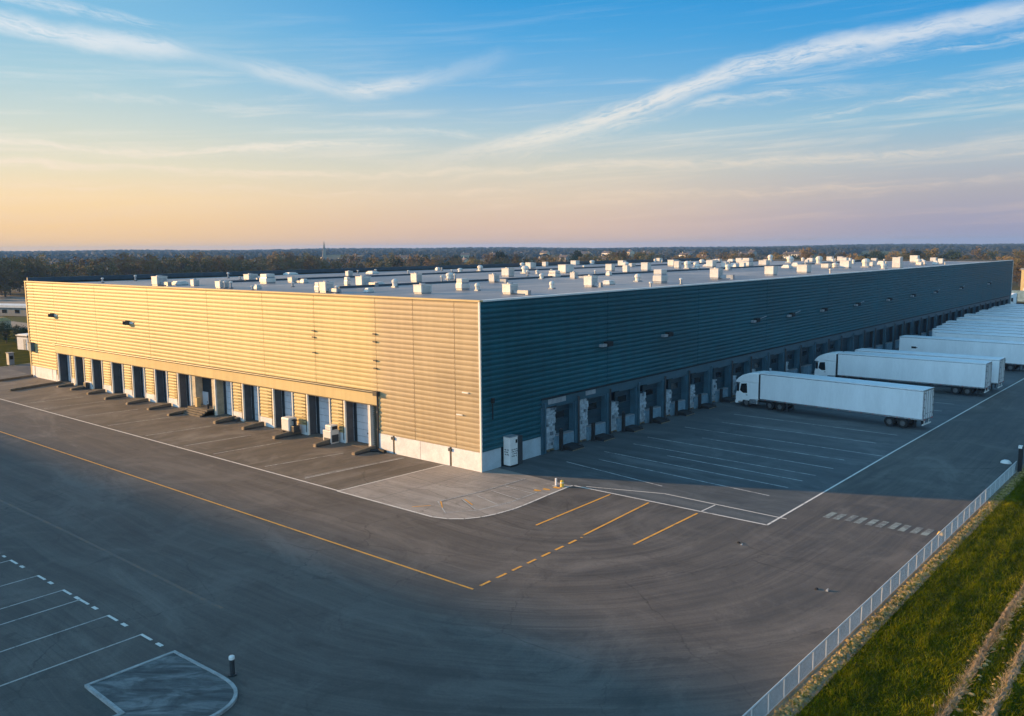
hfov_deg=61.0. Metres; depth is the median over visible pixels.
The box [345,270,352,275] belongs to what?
rooftop unit
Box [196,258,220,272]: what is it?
olive tree
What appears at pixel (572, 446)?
wheel stop
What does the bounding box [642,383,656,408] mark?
dock door
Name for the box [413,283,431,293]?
rooftop unit
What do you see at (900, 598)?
weeds
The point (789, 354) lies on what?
dock door
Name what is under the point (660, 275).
rooftop unit
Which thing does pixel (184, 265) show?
olive tree
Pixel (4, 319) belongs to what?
bush
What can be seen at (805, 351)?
dock door
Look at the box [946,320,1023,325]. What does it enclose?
semi trailer
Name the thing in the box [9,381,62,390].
kerb block
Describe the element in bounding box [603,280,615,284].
roof vent
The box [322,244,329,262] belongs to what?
church
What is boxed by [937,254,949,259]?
evergreen tree
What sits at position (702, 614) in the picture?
asphalt road
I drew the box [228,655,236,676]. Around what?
bollard
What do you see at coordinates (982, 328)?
semi trailer
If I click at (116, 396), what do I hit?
wheel guide
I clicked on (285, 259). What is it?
olive tree
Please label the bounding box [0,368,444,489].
dock apron front
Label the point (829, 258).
rooftop unit
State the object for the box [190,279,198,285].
rooftop unit
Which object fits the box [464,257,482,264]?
olive tree
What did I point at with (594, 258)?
olive tree
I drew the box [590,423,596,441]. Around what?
guard post
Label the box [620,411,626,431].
guard post
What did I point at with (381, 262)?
olive tree
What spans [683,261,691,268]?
roof vent
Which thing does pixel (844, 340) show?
dock door
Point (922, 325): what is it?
dock door
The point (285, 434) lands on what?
wheel guide
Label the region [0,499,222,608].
faded grey line
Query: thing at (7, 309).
shed
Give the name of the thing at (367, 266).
olive tree
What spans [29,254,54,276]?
olive tree
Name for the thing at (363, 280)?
rooftop unit
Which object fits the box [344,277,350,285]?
rooftop unit
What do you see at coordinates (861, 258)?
olive tree
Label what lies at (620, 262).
rooftop unit
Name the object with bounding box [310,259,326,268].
olive tree
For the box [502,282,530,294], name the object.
rooftop unit
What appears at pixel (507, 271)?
rooftop unit
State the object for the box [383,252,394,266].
olive tree
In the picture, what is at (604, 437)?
wheel stop
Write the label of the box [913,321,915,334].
dock door
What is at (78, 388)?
wheel guide
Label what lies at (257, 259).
bare brown tree
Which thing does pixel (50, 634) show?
parking bay line
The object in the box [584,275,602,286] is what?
rooftop unit
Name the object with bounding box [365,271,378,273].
roof vent
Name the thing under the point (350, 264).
bare brown tree
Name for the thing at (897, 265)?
rooftop unit
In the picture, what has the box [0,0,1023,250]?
sky
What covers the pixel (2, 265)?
bare brown tree
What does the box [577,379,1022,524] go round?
yard edge line
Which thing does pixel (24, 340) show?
door
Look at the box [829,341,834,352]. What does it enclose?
dock door
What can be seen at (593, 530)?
yellow bay line
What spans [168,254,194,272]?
olive tree
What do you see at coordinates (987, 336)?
semi trailer
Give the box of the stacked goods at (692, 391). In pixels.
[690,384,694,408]
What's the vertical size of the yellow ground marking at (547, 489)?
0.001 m
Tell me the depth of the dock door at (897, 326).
154.38 m
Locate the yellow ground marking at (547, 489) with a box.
[534,487,560,490]
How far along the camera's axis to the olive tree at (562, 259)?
581.75 m
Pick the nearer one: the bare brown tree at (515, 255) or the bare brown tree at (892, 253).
the bare brown tree at (892, 253)
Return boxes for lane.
[11,321,27,329]
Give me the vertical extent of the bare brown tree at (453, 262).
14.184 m
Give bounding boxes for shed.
[0,303,26,315]
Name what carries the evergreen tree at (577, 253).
on the ground at (1015, 286)
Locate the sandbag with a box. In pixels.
[1000,460,1011,463]
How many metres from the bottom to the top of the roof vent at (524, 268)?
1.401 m
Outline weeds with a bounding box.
[771,468,1023,715]
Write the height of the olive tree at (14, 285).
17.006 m
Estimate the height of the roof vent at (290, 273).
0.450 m
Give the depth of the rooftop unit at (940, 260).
201.75 m
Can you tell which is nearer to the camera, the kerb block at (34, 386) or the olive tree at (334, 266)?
the kerb block at (34, 386)
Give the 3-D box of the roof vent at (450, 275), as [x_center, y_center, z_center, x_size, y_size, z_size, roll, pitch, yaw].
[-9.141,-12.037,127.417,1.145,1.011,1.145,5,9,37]
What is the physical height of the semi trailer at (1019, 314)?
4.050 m
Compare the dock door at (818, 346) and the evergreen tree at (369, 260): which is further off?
the evergreen tree at (369, 260)
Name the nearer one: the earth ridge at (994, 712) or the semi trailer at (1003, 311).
the earth ridge at (994, 712)
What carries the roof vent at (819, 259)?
on the warehouse
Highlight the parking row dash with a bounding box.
[2,555,163,646]
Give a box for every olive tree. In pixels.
[0,256,23,294]
[0,261,22,296]
[12,261,39,290]
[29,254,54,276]
[39,262,57,276]
[52,261,72,276]
[70,264,92,275]
[79,258,98,275]
[87,262,107,275]
[118,263,141,274]
[127,263,145,273]
[140,258,161,273]
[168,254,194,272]
[174,257,199,272]
[175,255,193,270]
[195,258,212,272]
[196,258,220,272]
[200,254,219,266]
[220,256,236,271]
[228,258,243,271]
[236,260,251,270]
[252,261,268,270]
[282,253,293,269]
[282,259,303,269]
[295,252,311,267]
[304,255,322,268]
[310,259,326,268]
[327,261,341,268]
[339,254,354,267]
[364,262,375,267]
[368,255,379,266]
[375,261,391,266]
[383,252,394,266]
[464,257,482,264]
[482,254,495,263]
[493,255,510,263]
[554,255,564,261]
[582,251,595,260]
[592,255,607,260]
[603,250,622,260]
[609,254,622,260]
[631,251,653,259]
[645,251,662,258]
[733,250,744,257]
[854,255,867,259]
[896,248,907,259]
[899,253,913,259]
[919,250,930,259]
[925,248,940,256]
[956,253,973,259]
[975,255,990,259]
[986,250,997,259]
[1006,257,1021,281]
[1011,250,1023,258]
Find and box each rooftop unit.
[151,275,171,285]
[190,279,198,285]
[215,280,228,287]
[243,273,258,279]
[259,274,275,283]
[287,276,299,282]
[314,282,319,291]
[319,281,340,292]
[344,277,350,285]
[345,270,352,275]
[355,275,378,286]
[410,272,421,281]
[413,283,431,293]
[456,278,469,289]
[488,273,507,281]
[501,267,514,276]
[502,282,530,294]
[526,263,535,268]
[548,270,560,277]
[558,264,573,272]
[570,271,583,278]
[571,260,579,264]
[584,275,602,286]
[605,264,614,270]
[618,260,625,265]
[622,265,629,271]
[641,262,650,270]
[653,269,667,282]
[668,260,677,265]
[674,261,680,268]
[706,260,716,267]
[710,267,734,278]
[721,262,728,266]
[742,258,753,265]
[759,260,769,265]
[764,266,777,275]
[797,264,811,272]
[821,263,831,267]
[826,256,833,260]
[840,260,851,267]
[892,257,902,263]
[892,263,902,267]
[910,255,919,262]
[938,258,943,263]
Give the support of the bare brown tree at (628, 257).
on the ground at (1015, 286)
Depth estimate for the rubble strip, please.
42.91 m
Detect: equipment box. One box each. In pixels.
[83,382,89,388]
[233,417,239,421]
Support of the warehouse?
on the asphalt road
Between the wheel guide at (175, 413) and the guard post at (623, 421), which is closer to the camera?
the guard post at (623, 421)
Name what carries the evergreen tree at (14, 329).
on the turf verge
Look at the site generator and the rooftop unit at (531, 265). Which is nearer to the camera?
the site generator
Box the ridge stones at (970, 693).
[932,590,1023,715]
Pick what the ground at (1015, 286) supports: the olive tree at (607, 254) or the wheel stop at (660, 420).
the olive tree at (607, 254)
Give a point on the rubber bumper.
(379, 450)
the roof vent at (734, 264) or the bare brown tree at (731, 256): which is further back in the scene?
the bare brown tree at (731, 256)
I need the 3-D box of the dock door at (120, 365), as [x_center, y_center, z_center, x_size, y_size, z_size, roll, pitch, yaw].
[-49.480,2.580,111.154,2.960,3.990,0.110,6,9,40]
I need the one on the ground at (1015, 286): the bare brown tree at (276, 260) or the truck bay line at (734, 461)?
the bare brown tree at (276, 260)
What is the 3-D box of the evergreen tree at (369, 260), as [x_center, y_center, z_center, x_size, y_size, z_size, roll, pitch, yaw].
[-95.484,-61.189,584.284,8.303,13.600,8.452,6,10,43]
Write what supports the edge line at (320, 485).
on the asphalt road
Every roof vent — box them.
[172,281,188,284]
[283,272,297,274]
[300,279,308,282]
[363,288,374,291]
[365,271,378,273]
[391,279,398,287]
[445,273,453,279]
[474,283,480,290]
[520,266,529,273]
[548,281,555,288]
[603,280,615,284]
[633,274,641,281]
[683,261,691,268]
[724,264,731,269]
[730,263,738,266]
[781,265,792,267]
[785,256,793,262]
[815,256,822,263]
[861,258,870,267]
[880,263,887,268]
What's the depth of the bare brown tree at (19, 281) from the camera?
379.93 m
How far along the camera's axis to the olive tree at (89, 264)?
431.35 m
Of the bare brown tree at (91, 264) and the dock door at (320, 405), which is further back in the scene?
the bare brown tree at (91, 264)
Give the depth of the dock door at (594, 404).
83.33 m
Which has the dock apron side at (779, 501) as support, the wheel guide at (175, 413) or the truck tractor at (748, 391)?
the truck tractor at (748, 391)
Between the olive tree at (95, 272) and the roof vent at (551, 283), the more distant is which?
the olive tree at (95, 272)
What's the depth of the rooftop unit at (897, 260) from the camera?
180.60 m
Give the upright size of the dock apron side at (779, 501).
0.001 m
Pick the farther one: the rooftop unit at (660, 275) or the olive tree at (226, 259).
the olive tree at (226, 259)
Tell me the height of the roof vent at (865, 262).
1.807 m
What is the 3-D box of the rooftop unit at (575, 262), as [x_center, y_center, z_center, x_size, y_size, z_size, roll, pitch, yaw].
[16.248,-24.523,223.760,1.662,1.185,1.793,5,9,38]
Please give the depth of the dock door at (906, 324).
158.31 m
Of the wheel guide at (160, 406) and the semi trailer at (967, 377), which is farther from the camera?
the semi trailer at (967, 377)
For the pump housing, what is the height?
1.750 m
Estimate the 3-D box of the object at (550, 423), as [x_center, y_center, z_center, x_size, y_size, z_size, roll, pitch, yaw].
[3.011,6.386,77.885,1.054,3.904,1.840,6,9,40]
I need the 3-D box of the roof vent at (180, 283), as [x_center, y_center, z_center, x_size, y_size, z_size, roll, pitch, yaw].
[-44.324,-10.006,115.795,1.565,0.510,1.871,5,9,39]
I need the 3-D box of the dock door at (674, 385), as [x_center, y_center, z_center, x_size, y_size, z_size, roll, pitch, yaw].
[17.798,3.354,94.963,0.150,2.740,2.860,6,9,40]
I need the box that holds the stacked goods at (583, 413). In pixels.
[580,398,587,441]
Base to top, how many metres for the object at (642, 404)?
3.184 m
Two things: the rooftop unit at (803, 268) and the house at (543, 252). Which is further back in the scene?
the house at (543, 252)
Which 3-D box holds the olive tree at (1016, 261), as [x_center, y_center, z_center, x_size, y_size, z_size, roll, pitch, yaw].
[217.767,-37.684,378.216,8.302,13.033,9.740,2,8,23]
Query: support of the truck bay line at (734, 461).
on the dock apron side at (779, 501)
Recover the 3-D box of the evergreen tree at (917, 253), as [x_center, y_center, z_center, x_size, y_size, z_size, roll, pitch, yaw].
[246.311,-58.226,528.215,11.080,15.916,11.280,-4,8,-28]
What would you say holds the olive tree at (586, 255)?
on the ground at (1015, 286)
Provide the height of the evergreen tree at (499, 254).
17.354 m
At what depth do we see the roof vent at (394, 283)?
102.10 m
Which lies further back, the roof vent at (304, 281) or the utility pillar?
the utility pillar
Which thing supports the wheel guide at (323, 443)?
on the dock apron front at (290, 450)
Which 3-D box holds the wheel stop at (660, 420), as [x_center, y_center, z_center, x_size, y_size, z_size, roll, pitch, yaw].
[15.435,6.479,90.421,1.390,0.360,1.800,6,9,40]
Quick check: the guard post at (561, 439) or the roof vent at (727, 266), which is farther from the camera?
the roof vent at (727, 266)
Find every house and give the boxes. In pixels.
[460,252,470,258]
[540,251,549,255]
[557,254,569,261]
[627,249,633,255]
[748,249,757,255]
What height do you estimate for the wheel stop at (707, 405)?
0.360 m
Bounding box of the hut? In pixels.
[15,333,28,349]
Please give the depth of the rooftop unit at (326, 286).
91.21 m
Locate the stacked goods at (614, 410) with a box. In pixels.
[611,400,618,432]
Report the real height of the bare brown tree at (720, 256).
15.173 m
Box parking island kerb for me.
[84,650,237,715]
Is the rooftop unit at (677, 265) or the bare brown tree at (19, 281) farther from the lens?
the bare brown tree at (19, 281)
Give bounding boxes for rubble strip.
[773,468,1023,715]
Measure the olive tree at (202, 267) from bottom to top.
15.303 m
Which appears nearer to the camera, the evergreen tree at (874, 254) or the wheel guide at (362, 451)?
the wheel guide at (362, 451)
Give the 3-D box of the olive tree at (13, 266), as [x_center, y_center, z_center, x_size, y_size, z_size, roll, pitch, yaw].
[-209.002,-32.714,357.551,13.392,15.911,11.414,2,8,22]
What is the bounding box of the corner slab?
[341,465,569,517]
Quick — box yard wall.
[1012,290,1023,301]
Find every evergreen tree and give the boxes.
[0,321,11,342]
[10,324,27,339]
[364,257,374,266]
[386,257,403,266]
[418,255,428,265]
[491,250,510,262]
[568,250,584,260]
[570,255,583,260]
[792,254,800,259]
[868,250,886,259]
[906,249,924,257]
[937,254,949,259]
[945,249,963,259]
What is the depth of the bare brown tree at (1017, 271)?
374.98 m
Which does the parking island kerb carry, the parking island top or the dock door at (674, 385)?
the parking island top
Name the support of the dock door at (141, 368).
in the warehouse
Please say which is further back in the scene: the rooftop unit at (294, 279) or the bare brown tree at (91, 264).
the bare brown tree at (91, 264)
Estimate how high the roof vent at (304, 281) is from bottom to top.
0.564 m
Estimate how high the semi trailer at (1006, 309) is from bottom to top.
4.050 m
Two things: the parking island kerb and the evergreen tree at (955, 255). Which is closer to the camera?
the parking island kerb
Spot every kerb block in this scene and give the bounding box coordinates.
[0,374,32,381]
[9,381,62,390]
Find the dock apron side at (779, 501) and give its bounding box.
[498,348,1023,523]
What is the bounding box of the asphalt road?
[0,364,1023,715]
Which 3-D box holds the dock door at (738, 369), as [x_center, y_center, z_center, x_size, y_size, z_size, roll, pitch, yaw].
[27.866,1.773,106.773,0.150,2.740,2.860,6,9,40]
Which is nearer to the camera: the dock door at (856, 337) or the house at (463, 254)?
the dock door at (856, 337)
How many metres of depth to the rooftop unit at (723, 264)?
185.16 m
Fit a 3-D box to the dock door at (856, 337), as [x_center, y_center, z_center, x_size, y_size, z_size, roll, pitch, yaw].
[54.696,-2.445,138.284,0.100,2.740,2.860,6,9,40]
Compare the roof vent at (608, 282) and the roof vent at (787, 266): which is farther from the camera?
the roof vent at (787, 266)
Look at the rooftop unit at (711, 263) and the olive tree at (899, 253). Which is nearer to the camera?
the rooftop unit at (711, 263)
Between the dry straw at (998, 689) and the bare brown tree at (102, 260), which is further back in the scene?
the bare brown tree at (102, 260)
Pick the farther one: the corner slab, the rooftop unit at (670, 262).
the rooftop unit at (670, 262)
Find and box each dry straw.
[933,579,1023,715]
[977,633,1023,715]
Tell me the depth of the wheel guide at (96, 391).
111.74 m
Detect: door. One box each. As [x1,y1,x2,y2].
[23,339,26,349]
[65,355,70,381]
[99,360,102,387]
[119,364,123,392]
[140,367,144,396]
[163,371,167,401]
[186,375,190,405]
[202,391,208,404]
[223,381,231,414]
[251,386,258,420]
[281,391,291,416]
[316,396,329,433]
[353,402,368,443]
[551,404,568,432]
[586,396,600,424]
[614,389,629,415]
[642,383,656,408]
[668,377,680,401]
[691,372,703,394]
[713,367,724,388]
[733,362,743,383]
[752,358,761,371]
[769,354,778,370]
[786,350,793,369]
[801,347,808,365]
[815,344,821,361]
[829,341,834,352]
[842,338,847,351]
[854,335,858,350]
[865,332,869,347]
[876,329,879,344]
[886,327,889,342]
[895,325,898,339]
[904,323,907,334]
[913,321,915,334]
[921,319,923,332]
[929,317,931,330]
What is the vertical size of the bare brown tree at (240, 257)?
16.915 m
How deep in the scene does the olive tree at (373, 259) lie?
527.75 m
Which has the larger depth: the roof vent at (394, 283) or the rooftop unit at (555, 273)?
the rooftop unit at (555, 273)
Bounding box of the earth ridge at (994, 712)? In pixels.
[988,636,1023,715]
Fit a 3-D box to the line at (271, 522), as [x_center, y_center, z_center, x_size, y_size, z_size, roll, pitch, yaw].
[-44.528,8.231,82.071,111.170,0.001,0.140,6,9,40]
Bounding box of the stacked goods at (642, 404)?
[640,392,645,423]
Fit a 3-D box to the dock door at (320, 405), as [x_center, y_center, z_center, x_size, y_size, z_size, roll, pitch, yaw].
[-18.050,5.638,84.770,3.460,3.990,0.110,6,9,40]
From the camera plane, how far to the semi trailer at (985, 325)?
150.88 m
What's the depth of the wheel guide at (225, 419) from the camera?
92.14 m
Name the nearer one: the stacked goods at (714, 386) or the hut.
the stacked goods at (714, 386)
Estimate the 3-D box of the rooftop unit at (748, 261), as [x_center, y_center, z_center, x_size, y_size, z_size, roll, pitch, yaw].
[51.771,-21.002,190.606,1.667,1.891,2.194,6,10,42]
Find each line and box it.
[0,431,472,589]
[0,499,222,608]
[0,560,139,686]
[1,399,572,518]
[33,397,401,477]
[437,479,538,512]
[480,494,697,585]
[569,402,947,495]
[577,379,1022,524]
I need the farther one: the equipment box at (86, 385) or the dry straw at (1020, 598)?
the equipment box at (86, 385)
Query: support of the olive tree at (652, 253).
on the ground at (1015, 286)
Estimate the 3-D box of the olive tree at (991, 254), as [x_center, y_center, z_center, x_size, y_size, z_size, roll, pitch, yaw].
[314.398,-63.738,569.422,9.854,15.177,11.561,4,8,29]
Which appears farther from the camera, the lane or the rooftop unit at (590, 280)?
the lane
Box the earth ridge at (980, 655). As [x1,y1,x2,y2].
[939,586,1023,715]
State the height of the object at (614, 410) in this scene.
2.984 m
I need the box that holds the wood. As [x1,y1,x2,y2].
[0,243,1023,274]
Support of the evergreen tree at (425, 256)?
on the ground at (1015, 286)
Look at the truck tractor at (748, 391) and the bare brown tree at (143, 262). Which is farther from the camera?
the bare brown tree at (143, 262)
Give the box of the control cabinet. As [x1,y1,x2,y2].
[503,434,522,466]
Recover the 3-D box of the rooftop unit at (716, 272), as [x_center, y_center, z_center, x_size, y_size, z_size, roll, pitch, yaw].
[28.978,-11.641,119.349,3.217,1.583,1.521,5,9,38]
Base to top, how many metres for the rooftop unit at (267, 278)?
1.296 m
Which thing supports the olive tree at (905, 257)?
on the ground at (1015, 286)
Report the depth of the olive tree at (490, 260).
529.88 m
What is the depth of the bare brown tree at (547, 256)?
580.26 m
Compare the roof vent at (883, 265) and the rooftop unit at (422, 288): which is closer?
the rooftop unit at (422, 288)
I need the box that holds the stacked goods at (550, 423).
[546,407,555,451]
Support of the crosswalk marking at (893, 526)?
on the asphalt road
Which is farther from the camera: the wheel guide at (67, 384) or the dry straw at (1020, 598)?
the wheel guide at (67, 384)
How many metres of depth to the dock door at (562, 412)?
79.42 m
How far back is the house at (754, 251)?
1256.42 m
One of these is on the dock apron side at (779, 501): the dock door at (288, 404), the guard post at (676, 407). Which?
the guard post at (676, 407)
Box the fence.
[742,461,1016,715]
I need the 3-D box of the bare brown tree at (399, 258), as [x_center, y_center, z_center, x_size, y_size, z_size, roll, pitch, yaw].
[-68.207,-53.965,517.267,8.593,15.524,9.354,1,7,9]
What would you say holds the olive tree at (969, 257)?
on the ground at (1015, 286)
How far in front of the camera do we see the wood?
1620.06 m
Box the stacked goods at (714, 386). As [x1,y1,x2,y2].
[712,379,716,401]
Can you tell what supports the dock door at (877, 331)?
in the warehouse
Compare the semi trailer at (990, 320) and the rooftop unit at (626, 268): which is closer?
the rooftop unit at (626, 268)
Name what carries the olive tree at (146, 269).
on the ground at (1015, 286)
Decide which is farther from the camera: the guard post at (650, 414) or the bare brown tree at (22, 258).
the bare brown tree at (22, 258)
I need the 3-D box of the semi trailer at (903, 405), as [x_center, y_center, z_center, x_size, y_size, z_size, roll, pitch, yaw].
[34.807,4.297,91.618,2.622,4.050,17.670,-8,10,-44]
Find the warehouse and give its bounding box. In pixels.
[24,258,1013,471]
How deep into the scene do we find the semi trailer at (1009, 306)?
198.15 m
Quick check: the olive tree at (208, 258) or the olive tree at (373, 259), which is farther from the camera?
the olive tree at (373, 259)
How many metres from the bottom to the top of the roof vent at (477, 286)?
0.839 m
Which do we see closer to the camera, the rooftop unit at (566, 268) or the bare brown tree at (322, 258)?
the rooftop unit at (566, 268)
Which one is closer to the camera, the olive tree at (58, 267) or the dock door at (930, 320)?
the dock door at (930, 320)
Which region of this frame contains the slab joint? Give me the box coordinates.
[372,472,544,508]
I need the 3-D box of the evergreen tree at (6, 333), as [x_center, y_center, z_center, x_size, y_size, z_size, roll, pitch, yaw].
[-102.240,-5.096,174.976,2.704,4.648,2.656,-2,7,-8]
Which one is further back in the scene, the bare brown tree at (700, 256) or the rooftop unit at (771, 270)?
the bare brown tree at (700, 256)
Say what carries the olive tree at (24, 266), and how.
on the ground at (1015, 286)
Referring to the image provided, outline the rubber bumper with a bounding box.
[370,448,386,452]
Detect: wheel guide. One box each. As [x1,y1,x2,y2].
[57,383,73,386]
[70,386,84,389]
[86,389,105,394]
[104,393,126,399]
[126,398,148,404]
[147,403,171,409]
[167,409,187,415]
[213,416,235,423]
[241,421,264,429]
[272,429,300,438]
[313,439,330,446]
[352,445,375,455]
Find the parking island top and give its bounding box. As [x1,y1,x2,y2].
[91,653,233,715]
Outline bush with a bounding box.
[0,317,11,328]
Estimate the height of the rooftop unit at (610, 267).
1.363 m
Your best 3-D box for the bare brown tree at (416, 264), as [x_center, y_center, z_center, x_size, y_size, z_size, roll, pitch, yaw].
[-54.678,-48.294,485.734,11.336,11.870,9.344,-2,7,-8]
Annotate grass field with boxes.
[798,481,1023,715]
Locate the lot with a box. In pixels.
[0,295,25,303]
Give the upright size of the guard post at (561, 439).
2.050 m
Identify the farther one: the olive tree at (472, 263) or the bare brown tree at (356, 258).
the bare brown tree at (356, 258)
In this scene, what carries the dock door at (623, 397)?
in the warehouse
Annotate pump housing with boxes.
[323,424,338,443]
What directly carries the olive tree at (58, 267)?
on the ground at (1015, 286)
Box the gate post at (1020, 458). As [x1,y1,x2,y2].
[1017,445,1023,471]
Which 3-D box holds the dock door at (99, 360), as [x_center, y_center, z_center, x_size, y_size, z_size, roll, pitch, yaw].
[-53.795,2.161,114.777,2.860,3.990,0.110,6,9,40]
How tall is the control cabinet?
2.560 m
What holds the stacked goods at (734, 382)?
on the asphalt road
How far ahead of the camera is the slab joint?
66.23 m
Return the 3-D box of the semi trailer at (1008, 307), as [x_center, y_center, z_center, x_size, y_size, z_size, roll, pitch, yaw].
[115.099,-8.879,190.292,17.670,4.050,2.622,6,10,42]
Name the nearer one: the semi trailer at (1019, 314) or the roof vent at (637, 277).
the roof vent at (637, 277)
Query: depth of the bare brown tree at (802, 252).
576.13 m
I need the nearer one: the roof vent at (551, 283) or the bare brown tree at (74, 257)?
the roof vent at (551, 283)
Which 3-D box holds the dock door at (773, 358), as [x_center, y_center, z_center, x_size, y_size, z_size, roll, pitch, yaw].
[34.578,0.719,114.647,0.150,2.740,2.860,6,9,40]
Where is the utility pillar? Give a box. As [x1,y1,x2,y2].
[5,352,14,364]
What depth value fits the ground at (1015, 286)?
410.54 m
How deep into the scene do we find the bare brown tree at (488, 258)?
569.30 m
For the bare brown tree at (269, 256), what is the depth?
498.92 m
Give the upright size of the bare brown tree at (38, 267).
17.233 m
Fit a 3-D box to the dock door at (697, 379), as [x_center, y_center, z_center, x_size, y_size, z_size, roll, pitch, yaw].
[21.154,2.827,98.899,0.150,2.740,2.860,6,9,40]
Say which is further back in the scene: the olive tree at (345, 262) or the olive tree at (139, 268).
the olive tree at (345, 262)
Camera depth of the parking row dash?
45.11 m
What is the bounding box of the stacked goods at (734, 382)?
[732,375,736,396]
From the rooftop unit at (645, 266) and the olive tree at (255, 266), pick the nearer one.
the rooftop unit at (645, 266)
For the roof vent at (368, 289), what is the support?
on the warehouse
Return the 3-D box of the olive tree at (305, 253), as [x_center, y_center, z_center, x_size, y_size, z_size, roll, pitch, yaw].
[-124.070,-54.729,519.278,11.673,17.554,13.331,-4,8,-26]
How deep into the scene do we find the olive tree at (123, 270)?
405.47 m
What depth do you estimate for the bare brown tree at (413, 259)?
519.28 m
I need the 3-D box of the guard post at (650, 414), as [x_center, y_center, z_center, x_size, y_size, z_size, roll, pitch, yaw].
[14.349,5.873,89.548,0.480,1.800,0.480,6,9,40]
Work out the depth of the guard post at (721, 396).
101.26 m
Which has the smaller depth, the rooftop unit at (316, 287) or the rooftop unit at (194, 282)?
the rooftop unit at (316, 287)
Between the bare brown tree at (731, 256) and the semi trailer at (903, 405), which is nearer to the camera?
the semi trailer at (903, 405)
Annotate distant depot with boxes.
[1020,268,1023,290]
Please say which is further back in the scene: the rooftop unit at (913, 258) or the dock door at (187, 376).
the rooftop unit at (913, 258)
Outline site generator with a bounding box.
[281,416,299,432]
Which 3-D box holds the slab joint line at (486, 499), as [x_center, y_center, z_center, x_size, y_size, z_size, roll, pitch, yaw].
[-1.339,10.164,63.764,10.234,0.001,3.885,-7,10,-43]
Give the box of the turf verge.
[0,329,30,365]
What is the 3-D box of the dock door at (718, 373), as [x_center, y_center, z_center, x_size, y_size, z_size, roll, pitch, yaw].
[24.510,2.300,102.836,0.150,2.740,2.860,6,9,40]
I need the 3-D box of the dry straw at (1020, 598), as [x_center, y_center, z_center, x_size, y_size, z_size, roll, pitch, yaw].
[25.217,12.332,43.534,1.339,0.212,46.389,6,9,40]
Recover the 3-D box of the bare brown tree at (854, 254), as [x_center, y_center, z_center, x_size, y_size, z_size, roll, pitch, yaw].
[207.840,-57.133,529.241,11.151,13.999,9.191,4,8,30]
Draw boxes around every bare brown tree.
[0,263,15,293]
[10,257,34,287]
[10,262,36,290]
[16,256,51,281]
[50,261,82,276]
[67,256,87,274]
[81,259,98,275]
[94,256,117,274]
[109,252,143,273]
[137,253,159,273]
[152,258,177,273]
[188,252,211,271]
[206,256,230,271]
[235,255,248,270]
[248,257,271,270]
[266,251,284,259]
[266,254,288,269]
[280,251,298,265]
[294,256,304,269]
[301,257,319,269]
[320,257,330,267]
[345,253,365,267]
[346,260,360,267]
[392,254,404,266]
[403,254,424,266]
[406,261,419,265]
[422,258,433,265]
[429,255,445,265]
[449,256,463,264]
[481,253,495,263]
[506,253,521,262]
[511,257,522,262]
[539,255,548,262]
[544,254,554,261]
[610,252,626,260]
[618,250,631,259]
[697,251,711,258]
[716,252,729,258]
[725,251,739,258]
[799,247,816,259]
[847,253,860,259]
[885,251,899,259]
[970,246,987,259]
[1013,254,1023,283]
[1013,262,1023,285]
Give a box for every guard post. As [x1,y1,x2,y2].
[557,428,564,450]
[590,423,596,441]
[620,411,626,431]
[648,406,653,423]
[674,400,678,415]
[697,394,702,408]
[719,389,722,402]
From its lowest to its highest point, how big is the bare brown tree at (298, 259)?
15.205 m
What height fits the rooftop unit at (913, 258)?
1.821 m
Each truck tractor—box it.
[735,371,792,410]
[814,351,864,379]
[1011,293,1023,303]
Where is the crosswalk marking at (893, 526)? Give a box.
[823,512,933,535]
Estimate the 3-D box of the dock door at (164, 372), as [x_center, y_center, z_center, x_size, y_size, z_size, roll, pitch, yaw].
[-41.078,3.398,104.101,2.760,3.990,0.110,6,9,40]
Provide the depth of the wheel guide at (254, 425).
89.01 m
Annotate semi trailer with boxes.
[760,371,934,427]
[837,351,991,395]
[855,348,1005,390]
[899,335,1023,370]
[932,328,1023,336]
[935,331,1023,341]
[936,325,1023,331]
[942,323,1023,328]
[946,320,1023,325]
[956,317,1023,323]
[964,314,1023,319]
[976,312,1023,315]
[979,310,1023,313]
[988,308,1023,310]
[991,306,1023,308]
[999,305,1023,306]
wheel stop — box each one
[563,442,584,450]
[595,433,613,441]
[625,424,643,431]
[653,417,669,423]
[678,409,694,415]
[701,403,716,408]
[723,397,735,402]
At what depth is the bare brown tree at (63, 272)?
374.69 m
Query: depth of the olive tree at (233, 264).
438.29 m
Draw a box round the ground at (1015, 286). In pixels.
[0,250,1023,429]
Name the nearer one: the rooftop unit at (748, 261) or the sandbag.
the sandbag
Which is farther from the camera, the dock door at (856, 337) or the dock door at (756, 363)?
the dock door at (856, 337)

